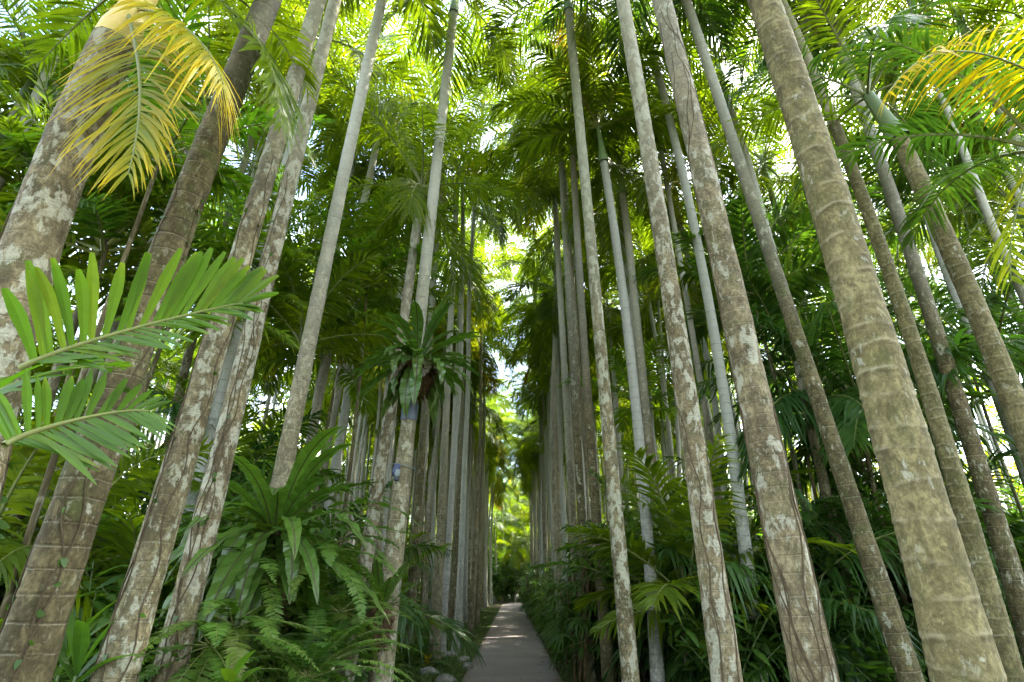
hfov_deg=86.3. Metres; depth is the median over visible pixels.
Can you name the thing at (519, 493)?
palm tree
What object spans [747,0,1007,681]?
palm tree
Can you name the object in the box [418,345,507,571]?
palm tree
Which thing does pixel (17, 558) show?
young palm
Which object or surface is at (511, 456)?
palm tree
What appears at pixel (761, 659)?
shrub
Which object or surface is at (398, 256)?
young palm
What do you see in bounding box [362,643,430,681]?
fern
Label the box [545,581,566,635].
lady palm
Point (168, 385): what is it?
palm tree
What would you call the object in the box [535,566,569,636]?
lady palm
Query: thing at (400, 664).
fern
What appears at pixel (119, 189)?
young palm
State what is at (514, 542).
palm tree
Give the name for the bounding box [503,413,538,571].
palm tree
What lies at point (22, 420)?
young palm
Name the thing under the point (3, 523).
climbing vine
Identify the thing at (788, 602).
climbing vine
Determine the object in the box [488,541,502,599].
shrub
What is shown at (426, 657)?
broadleaf plant
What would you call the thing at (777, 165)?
palm tree
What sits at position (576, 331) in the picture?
palm tree
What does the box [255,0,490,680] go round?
palm tree
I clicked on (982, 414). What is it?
palm tree
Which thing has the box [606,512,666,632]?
shrub
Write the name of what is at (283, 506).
nest fern
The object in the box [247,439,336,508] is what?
palm tree
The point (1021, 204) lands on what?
palm tree
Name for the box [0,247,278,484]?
young palm
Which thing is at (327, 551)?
fern
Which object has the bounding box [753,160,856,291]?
palm tree
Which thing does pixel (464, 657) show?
rock
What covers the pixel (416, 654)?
fern
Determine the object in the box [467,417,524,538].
palm tree
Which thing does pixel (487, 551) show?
palm tree
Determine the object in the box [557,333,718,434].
young palm
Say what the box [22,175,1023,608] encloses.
distant forest
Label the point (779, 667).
shrub
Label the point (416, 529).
palm tree
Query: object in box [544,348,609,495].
palm tree
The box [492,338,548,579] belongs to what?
palm tree
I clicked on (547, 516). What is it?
palm tree
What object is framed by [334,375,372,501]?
palm tree
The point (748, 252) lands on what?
young palm
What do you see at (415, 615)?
young palm
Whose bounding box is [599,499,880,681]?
young palm
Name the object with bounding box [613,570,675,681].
young palm
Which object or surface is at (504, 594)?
shrub
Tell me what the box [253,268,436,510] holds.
young palm
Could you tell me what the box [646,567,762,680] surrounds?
shrub
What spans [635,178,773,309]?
palm tree
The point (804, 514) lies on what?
young palm
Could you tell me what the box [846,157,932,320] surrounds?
palm tree
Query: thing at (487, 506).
palm tree
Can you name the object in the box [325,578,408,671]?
young palm
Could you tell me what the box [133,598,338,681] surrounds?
fern
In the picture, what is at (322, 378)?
palm tree
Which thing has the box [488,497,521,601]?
palm tree
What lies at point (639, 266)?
palm tree
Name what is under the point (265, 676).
shrub
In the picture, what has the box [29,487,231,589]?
young palm
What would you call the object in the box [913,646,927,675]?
shrub
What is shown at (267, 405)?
palm tree
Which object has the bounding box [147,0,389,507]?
palm tree
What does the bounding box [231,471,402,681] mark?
shrub
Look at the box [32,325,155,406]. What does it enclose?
young palm
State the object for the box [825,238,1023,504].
young palm
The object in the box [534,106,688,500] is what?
palm tree
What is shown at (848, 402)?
young palm
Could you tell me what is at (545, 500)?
palm tree
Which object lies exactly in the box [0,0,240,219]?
palm tree
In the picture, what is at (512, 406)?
palm tree
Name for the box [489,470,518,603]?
palm tree
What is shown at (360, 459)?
palm tree
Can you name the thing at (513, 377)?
palm tree
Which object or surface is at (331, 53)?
palm tree
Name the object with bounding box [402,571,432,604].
young palm
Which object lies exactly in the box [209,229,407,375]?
young palm
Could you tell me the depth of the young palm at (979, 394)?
9.46 m
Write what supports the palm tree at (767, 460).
on the ground at (500, 603)
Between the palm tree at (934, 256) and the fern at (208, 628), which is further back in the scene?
the palm tree at (934, 256)
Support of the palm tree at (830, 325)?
on the ground at (500, 603)
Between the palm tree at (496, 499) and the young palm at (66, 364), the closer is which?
the young palm at (66, 364)
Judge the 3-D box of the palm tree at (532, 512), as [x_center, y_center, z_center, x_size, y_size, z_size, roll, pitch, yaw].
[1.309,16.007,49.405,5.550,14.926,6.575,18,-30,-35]
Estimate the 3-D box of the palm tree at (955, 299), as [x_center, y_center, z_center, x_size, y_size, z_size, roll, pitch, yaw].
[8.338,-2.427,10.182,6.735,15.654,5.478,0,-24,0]
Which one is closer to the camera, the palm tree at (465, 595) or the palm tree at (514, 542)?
the palm tree at (465, 595)
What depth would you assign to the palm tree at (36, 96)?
7.68 m
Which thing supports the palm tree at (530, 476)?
on the ground at (500, 603)
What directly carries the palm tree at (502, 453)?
on the ground at (500, 603)
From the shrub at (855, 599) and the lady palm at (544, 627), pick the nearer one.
the shrub at (855, 599)
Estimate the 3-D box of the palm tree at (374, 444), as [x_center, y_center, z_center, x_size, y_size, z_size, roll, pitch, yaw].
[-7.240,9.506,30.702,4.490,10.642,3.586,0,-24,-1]
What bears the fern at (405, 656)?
on the ground at (500, 603)
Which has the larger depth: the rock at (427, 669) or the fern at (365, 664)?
the rock at (427, 669)
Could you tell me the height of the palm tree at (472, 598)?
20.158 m
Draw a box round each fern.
[124,425,426,681]
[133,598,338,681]
[138,616,318,681]
[163,546,330,662]
[220,599,407,681]
[254,526,400,644]
[257,677,336,681]
[261,586,424,681]
[278,592,416,681]
[323,559,426,653]
[348,293,483,428]
[353,669,368,681]
[355,662,400,681]
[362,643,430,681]
[363,646,408,680]
[395,637,451,668]
[395,648,421,659]
[396,640,439,663]
[415,620,450,640]
[422,639,444,659]
[540,644,570,660]
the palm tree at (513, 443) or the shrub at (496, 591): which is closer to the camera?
the palm tree at (513, 443)
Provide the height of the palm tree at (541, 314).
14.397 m
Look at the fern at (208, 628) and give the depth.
3.80 m
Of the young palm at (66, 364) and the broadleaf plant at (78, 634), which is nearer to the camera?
the broadleaf plant at (78, 634)
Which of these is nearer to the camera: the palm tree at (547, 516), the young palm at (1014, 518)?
the young palm at (1014, 518)
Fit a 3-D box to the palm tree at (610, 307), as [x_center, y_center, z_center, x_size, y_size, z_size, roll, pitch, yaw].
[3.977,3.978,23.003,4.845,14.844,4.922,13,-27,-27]
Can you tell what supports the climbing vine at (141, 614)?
attached to the palm tree at (122, 635)
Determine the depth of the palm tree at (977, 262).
10.55 m
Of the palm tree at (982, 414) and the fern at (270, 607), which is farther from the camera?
the palm tree at (982, 414)
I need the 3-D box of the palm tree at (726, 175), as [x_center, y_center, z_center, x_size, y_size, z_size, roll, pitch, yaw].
[3.454,-0.875,11.504,5.556,14.313,4.774,7,-25,-16]
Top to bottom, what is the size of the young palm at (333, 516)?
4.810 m
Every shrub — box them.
[0,469,45,606]
[0,561,164,681]
[54,631,104,681]
[76,482,341,681]
[227,620,287,681]
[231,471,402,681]
[488,534,528,564]
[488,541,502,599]
[488,556,507,596]
[488,566,509,602]
[492,548,528,601]
[492,559,509,599]
[496,569,517,601]
[500,560,522,601]
[502,536,528,594]
[516,562,529,581]
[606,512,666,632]
[645,638,704,681]
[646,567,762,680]
[659,552,786,681]
[730,552,866,681]
[814,546,915,681]
[836,627,927,681]
[899,531,1023,667]
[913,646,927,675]
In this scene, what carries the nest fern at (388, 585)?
attached to the palm tree at (394, 555)
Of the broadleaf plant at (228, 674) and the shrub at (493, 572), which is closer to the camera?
the broadleaf plant at (228, 674)
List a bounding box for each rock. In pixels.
[419,666,439,675]
[435,673,456,681]
[446,651,457,656]
[458,655,470,661]
[463,662,472,668]
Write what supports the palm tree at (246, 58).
on the ground at (500, 603)
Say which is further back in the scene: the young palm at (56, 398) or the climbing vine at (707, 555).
the young palm at (56, 398)
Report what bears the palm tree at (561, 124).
on the ground at (500, 603)
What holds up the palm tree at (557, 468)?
on the ground at (500, 603)
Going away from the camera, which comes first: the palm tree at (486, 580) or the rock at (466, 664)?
the rock at (466, 664)
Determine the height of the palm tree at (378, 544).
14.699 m
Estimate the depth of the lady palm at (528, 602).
24.06 m
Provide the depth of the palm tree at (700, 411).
21.48 m
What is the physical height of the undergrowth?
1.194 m
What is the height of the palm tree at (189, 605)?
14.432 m
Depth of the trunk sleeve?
7.57 m
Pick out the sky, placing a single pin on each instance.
(1, 24)
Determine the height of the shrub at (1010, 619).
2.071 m
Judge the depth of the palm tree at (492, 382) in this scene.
26.58 m
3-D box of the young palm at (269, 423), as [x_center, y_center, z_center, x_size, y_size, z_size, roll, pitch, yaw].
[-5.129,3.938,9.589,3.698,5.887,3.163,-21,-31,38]
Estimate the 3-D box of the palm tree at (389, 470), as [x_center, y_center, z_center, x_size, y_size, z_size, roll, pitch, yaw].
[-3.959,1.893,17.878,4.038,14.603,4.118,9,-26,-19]
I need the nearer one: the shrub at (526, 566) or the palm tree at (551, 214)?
the palm tree at (551, 214)
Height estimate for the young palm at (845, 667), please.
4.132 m
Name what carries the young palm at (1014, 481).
on the ground at (500, 603)
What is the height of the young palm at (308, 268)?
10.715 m
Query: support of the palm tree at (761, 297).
on the ground at (500, 603)
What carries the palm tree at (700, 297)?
on the ground at (500, 603)
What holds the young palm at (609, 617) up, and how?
on the ground at (500, 603)
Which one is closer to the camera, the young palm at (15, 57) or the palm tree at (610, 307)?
the young palm at (15, 57)
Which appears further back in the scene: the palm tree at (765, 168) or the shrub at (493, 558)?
the shrub at (493, 558)
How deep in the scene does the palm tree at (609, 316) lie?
19.68 m
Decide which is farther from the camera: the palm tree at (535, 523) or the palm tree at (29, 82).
the palm tree at (535, 523)
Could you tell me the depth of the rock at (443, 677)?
9.62 m
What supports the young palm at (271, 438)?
on the ground at (500, 603)
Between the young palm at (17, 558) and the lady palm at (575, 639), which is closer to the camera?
the young palm at (17, 558)
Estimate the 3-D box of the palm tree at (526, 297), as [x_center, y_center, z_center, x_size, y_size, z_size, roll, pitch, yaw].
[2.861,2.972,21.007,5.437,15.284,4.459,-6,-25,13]
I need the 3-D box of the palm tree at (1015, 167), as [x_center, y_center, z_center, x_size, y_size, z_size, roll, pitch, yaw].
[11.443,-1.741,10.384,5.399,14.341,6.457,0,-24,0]
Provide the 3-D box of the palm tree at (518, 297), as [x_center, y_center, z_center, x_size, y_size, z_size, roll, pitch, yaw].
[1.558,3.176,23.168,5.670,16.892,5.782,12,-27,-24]
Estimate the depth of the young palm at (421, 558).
11.96 m
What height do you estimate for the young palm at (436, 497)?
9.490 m
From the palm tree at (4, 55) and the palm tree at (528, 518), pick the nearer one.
the palm tree at (4, 55)
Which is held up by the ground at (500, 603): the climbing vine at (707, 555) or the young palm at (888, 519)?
the young palm at (888, 519)
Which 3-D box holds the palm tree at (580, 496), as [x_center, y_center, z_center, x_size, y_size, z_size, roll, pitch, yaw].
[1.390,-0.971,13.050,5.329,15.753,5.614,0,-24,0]
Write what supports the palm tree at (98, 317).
on the ground at (500, 603)
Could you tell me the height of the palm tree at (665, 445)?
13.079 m
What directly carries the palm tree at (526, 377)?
on the ground at (500, 603)
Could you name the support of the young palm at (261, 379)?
on the ground at (500, 603)
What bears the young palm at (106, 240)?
on the ground at (500, 603)
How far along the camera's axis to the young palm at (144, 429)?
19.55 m
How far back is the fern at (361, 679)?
6.79 m
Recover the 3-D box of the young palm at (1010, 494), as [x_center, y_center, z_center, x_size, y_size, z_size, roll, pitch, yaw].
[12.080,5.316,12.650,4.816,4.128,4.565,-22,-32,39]
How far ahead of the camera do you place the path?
13.47 m
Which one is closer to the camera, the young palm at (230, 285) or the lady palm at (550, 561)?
the young palm at (230, 285)
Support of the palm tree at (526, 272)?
on the ground at (500, 603)
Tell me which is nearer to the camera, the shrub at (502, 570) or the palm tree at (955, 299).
the palm tree at (955, 299)
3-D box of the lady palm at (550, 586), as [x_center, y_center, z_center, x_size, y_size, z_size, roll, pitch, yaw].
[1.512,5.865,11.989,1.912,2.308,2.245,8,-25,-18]
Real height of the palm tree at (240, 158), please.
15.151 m
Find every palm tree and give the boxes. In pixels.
[0,0,162,191]
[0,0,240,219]
[0,0,321,494]
[0,0,454,681]
[0,16,144,264]
[9,0,348,529]
[13,0,315,516]
[19,278,100,414]
[90,0,365,681]
[96,71,255,382]
[127,191,335,404]
[128,342,183,471]
[129,173,235,241]
[129,330,189,514]
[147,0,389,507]
[149,0,504,681]
[151,69,332,242]
[157,0,435,614]
[165,0,403,204]
[197,338,282,415]
[199,2,406,418]
[246,72,480,531]
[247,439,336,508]
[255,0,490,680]
[255,224,371,465]
[263,393,335,450]
[265,234,309,453]
[280,364,354,421]
[283,32,549,681]
[284,0,472,440]
[289,0,476,516]
[296,84,437,531]
[296,100,404,283]
[311,270,411,540]
[331,308,445,565]
[331,378,381,557]
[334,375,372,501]
[339,378,420,451]
[349,437,417,468]
[356,80,547,661]
[357,40,526,662]
[361,0,541,681]
[361,278,479,528]
[361,422,372,514]
[370,162,491,560]
[376,222,458,551]
[393,175,537,639]
[398,216,527,631]
[400,417,431,544]
[408,70,519,657]
[409,321,492,616]
[416,12,533,650]
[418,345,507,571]
[421,272,497,622]
[425,266,516,623]
[430,252,524,625]
[430,378,525,500]
[437,295,524,622]
[438,298,528,627]
[439,424,496,589]
[442,308,524,389]
[442,363,511,618]
[444,167,539,634]
[450,499,454,588]
[458,45,619,669]
[458,394,523,550]
[461,122,677,539]
[466,427,519,495]
[467,294,524,619]
[467,412,518,474]
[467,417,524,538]
[467,462,500,534]
[468,64,564,603]
[471,0,638,673]
[471,2,672,681]
[471,11,629,681]
[471,383,524,576]
[478,0,662,681]
[480,401,518,610]
[481,377,518,609]
[484,159,612,578]
[484,382,518,608]
[485,467,512,605]
[486,236,610,357]
[486,403,514,606]
[487,16,703,681]
[487,438,507,604]
[488,462,517,535]
[488,474,511,601]
[488,478,528,600]
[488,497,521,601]
[488,520,518,562]
[488,537,526,601]
[489,253,542,585]
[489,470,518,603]
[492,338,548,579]
[492,360,547,545]
[492,410,565,534]
[492,494,529,553]
[492,525,533,602]
[493,161,593,610]
[493,242,617,498]
[495,354,543,575]
[496,256,552,396]
[496,454,566,570]
[497,296,551,496]
[497,367,546,426]
[497,515,525,552]
[498,262,621,588]
[499,291,561,388]
[499,416,538,575]
[502,218,553,281]
[502,304,616,542]
[502,402,581,571]
[502,479,529,543]
[503,405,565,526]
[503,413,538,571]
[504,414,538,527]
[504,415,538,557]
[505,292,547,585]
[505,432,534,564]
[505,522,537,575]
[506,442,532,559]
[507,286,560,580]
[507,438,534,503]
[510,473,529,504]
[511,473,530,580]
[511,496,529,525]
[512,249,642,471]
[513,153,644,253]
[517,59,726,659]
[520,361,599,426]
[522,370,564,490]
[524,0,768,681]
[524,362,595,546]
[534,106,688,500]
[538,0,924,681]
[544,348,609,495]
[545,157,782,372]
[547,17,782,559]
[547,492,548,544]
[548,520,549,570]
[552,260,666,509]
[567,52,778,544]
[588,275,719,504]
[590,293,622,370]
[591,257,684,499]
[601,0,870,678]
[601,214,701,492]
[611,301,672,509]
[616,0,742,681]
[634,219,703,330]
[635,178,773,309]
[643,235,801,353]
[651,0,838,681]
[653,0,1023,681]
[653,359,735,449]
[672,32,882,497]
[680,154,882,356]
[695,25,826,344]
[703,0,1023,659]
[709,0,1023,466]
[726,105,882,336]
[729,374,761,533]
[732,0,1023,487]
[743,0,1023,307]
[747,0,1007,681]
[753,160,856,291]
[759,343,819,495]
[794,14,1023,296]
[800,84,1023,259]
[806,291,895,467]
[808,202,1021,342]
[829,45,1023,325]
[835,0,1023,162]
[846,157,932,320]
[852,1,1023,193]
[865,0,1023,207]
[866,103,1023,335]
[877,187,1017,511]
[879,255,958,337]
[888,169,1023,324]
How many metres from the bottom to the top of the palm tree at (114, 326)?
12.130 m
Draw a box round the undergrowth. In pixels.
[355,609,929,681]
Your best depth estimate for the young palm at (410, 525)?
21.18 m
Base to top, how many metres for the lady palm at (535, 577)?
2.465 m
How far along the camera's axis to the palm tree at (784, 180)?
13.29 m
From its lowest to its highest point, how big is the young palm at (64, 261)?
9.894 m
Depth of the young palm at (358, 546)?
10.77 m
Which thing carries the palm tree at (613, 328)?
on the ground at (500, 603)
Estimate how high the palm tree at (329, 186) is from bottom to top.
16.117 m
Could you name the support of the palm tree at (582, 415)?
on the ground at (500, 603)
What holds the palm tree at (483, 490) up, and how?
on the ground at (500, 603)
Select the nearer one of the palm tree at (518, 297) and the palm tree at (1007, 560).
the palm tree at (1007, 560)
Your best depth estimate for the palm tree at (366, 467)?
29.59 m
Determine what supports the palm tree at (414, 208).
on the ground at (500, 603)
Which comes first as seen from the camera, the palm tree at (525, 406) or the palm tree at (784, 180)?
the palm tree at (784, 180)
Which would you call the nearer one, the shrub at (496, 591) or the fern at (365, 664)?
the fern at (365, 664)
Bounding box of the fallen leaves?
[424,605,578,681]
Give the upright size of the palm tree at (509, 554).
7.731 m
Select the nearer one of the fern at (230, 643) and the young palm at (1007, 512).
the fern at (230, 643)
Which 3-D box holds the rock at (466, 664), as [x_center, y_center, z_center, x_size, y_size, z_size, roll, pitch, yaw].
[-0.939,6.865,11.503,0.246,0.188,0.280,11,-26,-22]
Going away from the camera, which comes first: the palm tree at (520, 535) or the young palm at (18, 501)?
the young palm at (18, 501)
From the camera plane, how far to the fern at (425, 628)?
16.31 m
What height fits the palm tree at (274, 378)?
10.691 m
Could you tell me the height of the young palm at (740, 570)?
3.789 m
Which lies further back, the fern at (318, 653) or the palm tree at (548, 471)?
the palm tree at (548, 471)
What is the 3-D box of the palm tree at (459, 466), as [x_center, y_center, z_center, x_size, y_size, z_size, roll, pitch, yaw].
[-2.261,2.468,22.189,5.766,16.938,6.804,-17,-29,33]
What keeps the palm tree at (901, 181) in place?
on the ground at (500, 603)
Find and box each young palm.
[0,0,175,196]
[0,0,187,261]
[0,0,335,619]
[0,50,279,537]
[0,109,183,305]
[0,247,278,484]
[0,404,203,637]
[0,421,248,591]
[0,432,378,626]
[0,503,299,675]
[7,403,42,522]
[11,387,348,614]
[17,345,103,430]
[21,288,108,408]
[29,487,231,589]
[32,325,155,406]
[49,309,200,417]
[51,411,150,456]
[52,367,279,493]
[53,159,317,597]
[53,382,169,476]
[144,393,331,511]
[162,163,373,362]
[169,324,315,396]
[190,266,313,369]
[195,201,411,369]
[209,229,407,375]
[233,456,275,494]
[235,480,484,681]
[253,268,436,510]
[282,170,463,676]
[319,526,419,609]
[322,531,453,640]
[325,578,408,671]
[329,510,361,538]
[331,518,363,554]
[337,519,434,563]
[340,473,369,500]
[401,562,433,603]
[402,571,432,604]
[410,483,438,513]
[522,468,769,648]
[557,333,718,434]
[561,433,857,681]
[576,512,605,526]
[585,496,870,657]
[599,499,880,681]
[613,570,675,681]
[632,184,884,574]
[633,456,912,681]
[661,503,988,681]
[668,289,989,676]
[678,505,762,545]
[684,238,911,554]
[699,471,911,681]
[706,287,1023,634]
[759,486,913,635]
[760,433,1023,590]
[786,362,996,640]
[809,460,1023,676]
[813,527,1023,674]
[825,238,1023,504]
[844,207,1023,519]
[864,465,1021,520]
[887,511,1023,668]
[973,493,1023,548]
[976,509,1023,552]
[998,479,1023,512]
[1002,481,1023,519]
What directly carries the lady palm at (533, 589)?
on the ground at (500, 603)
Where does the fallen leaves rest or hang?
on the ground at (500, 603)
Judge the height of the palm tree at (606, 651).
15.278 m
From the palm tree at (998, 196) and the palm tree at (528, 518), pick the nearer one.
the palm tree at (998, 196)
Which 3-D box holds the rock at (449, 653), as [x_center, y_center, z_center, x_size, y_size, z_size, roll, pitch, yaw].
[-1.500,7.719,13.397,0.391,0.206,0.301,0,-24,0]
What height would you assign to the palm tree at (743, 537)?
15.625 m
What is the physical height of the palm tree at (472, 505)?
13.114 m
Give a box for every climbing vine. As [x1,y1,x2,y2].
[0,131,237,681]
[0,167,87,538]
[89,158,272,681]
[154,153,290,681]
[660,2,839,681]
[671,369,739,681]
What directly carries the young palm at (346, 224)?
on the ground at (500, 603)
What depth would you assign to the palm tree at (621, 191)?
12.72 m
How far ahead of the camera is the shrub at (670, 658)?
8.36 m
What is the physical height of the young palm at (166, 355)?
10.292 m
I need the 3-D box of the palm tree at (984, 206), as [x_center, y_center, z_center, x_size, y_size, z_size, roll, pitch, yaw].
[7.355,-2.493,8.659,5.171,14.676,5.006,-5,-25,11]
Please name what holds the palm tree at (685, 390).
on the ground at (500, 603)
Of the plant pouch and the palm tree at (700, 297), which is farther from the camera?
the palm tree at (700, 297)
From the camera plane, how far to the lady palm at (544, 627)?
16.84 m
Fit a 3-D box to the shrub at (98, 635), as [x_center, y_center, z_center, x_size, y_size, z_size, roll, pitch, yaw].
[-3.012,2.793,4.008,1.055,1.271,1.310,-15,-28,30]
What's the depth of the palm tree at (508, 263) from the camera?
22.15 m
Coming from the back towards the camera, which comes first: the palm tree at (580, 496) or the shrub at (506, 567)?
the shrub at (506, 567)
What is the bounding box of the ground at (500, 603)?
[402,589,928,681]
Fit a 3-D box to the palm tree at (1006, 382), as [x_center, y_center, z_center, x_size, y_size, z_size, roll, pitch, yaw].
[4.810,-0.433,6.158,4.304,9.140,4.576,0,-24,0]
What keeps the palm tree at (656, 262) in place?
on the ground at (500, 603)
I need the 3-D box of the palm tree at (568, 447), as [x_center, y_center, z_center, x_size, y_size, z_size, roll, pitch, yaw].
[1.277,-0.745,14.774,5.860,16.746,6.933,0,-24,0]
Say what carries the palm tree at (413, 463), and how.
on the ground at (500, 603)
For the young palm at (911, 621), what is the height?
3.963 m
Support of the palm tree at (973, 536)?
on the ground at (500, 603)
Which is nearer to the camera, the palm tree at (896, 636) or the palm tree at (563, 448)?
the palm tree at (896, 636)
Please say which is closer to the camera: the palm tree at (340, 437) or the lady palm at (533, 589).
the palm tree at (340, 437)
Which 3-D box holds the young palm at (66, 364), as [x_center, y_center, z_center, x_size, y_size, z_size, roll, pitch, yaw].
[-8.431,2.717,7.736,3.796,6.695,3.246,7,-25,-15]
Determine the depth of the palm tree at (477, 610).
25.32 m
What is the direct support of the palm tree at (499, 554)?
on the ground at (500, 603)
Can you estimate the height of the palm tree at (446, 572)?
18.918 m
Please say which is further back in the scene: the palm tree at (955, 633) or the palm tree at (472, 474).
the palm tree at (472, 474)
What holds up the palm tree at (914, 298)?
on the ground at (500, 603)
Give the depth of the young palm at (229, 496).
6.39 m
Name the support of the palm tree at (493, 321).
on the ground at (500, 603)
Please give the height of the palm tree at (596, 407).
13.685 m
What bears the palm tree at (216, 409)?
on the ground at (500, 603)
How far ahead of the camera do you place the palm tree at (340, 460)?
16.49 m
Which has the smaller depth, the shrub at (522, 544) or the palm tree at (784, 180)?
the palm tree at (784, 180)
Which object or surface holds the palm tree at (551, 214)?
on the ground at (500, 603)
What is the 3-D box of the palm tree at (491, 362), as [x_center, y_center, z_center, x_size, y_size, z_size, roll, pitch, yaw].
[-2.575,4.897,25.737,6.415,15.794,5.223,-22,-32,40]
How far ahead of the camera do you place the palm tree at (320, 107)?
14.90 m
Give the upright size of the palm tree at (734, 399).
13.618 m
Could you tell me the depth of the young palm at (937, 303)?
11.70 m
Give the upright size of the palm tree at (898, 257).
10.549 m
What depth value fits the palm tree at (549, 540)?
49.52 m
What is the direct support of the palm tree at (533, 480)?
on the ground at (500, 603)
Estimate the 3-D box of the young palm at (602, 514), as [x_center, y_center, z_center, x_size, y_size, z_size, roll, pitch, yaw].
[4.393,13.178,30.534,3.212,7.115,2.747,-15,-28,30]
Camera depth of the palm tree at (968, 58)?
5.00 m
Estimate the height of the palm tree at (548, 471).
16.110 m
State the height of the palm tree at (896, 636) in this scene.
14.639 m
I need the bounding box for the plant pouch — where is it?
[392,463,414,480]
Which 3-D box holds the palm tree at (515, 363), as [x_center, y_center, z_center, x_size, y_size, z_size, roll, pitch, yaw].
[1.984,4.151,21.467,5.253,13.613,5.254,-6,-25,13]
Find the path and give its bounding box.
[461,602,561,681]
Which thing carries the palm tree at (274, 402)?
on the ground at (500, 603)
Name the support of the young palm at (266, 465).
on the ground at (500, 603)
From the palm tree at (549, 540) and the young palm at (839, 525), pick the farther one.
the palm tree at (549, 540)
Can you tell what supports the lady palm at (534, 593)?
on the ground at (500, 603)
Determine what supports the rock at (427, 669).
on the ground at (500, 603)
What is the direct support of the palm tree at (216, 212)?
on the ground at (500, 603)
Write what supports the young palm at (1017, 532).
on the ground at (500, 603)
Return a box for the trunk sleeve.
[400,402,417,421]
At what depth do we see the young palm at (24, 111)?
6.81 m
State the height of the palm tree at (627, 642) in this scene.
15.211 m
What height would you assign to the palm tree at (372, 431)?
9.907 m
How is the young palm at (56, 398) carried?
on the ground at (500, 603)
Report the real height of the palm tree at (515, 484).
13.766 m
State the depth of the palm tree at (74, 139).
2.92 m
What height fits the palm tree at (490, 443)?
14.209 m
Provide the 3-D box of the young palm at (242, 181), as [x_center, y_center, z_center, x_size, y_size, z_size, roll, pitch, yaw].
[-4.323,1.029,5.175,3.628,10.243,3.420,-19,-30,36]
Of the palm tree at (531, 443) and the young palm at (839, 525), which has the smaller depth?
the young palm at (839, 525)
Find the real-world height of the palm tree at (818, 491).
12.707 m
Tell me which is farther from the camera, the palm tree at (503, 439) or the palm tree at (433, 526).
the palm tree at (503, 439)
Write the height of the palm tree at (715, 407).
14.754 m
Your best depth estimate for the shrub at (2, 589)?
5.32 m
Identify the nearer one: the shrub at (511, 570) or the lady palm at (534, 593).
the lady palm at (534, 593)
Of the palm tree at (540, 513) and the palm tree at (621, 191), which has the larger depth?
the palm tree at (540, 513)
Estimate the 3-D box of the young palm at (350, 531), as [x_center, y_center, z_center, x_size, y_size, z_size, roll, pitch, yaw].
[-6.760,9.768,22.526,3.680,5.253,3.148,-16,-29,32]
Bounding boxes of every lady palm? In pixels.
[507,569,550,618]
[518,569,551,616]
[519,569,538,612]
[524,573,549,610]
[525,577,564,642]
[530,580,549,619]
[530,581,546,620]
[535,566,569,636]
[539,550,645,681]
[540,553,600,666]
[540,590,567,629]
[541,599,569,657]
[542,547,570,582]
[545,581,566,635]
[559,520,665,679]
[568,603,642,674]
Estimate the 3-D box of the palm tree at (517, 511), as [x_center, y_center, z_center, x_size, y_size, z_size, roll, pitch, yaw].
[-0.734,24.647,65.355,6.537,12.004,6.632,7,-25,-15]
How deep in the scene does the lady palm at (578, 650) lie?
10.38 m
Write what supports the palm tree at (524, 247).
on the ground at (500, 603)
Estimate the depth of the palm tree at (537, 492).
41.19 m
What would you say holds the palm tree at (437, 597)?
on the ground at (500, 603)
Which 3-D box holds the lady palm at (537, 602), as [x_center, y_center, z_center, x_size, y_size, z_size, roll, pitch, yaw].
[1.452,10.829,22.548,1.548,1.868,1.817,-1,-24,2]
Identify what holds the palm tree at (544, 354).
on the ground at (500, 603)
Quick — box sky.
[0,0,1023,580]
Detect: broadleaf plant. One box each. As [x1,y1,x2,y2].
[6,600,116,681]
[52,594,158,681]
[206,649,262,681]
[417,651,434,666]
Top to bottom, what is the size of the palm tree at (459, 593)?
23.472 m
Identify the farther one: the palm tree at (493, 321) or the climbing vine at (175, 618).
the palm tree at (493, 321)
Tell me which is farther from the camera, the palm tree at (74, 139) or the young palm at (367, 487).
the young palm at (367, 487)
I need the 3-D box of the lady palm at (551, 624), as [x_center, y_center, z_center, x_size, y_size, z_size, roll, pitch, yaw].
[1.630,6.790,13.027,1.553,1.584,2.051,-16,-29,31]
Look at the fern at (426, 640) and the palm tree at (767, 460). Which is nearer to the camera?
the palm tree at (767, 460)
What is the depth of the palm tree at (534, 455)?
34.48 m
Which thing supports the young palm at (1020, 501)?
on the ground at (500, 603)
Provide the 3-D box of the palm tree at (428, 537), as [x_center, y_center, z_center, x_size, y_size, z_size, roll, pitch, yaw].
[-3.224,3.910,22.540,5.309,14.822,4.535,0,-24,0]
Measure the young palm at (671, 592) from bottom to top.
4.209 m
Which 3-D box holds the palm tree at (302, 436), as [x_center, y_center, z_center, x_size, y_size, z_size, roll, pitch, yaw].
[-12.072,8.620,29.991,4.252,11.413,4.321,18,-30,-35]
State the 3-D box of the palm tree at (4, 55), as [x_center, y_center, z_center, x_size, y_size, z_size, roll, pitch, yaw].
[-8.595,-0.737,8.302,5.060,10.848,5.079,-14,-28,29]
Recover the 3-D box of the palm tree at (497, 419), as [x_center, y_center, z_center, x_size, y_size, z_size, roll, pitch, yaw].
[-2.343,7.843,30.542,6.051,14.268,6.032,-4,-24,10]
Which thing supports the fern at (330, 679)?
on the ground at (500, 603)
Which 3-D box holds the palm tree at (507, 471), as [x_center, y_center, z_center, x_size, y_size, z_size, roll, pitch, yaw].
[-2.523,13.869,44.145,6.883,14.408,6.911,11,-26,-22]
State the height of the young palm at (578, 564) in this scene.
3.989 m

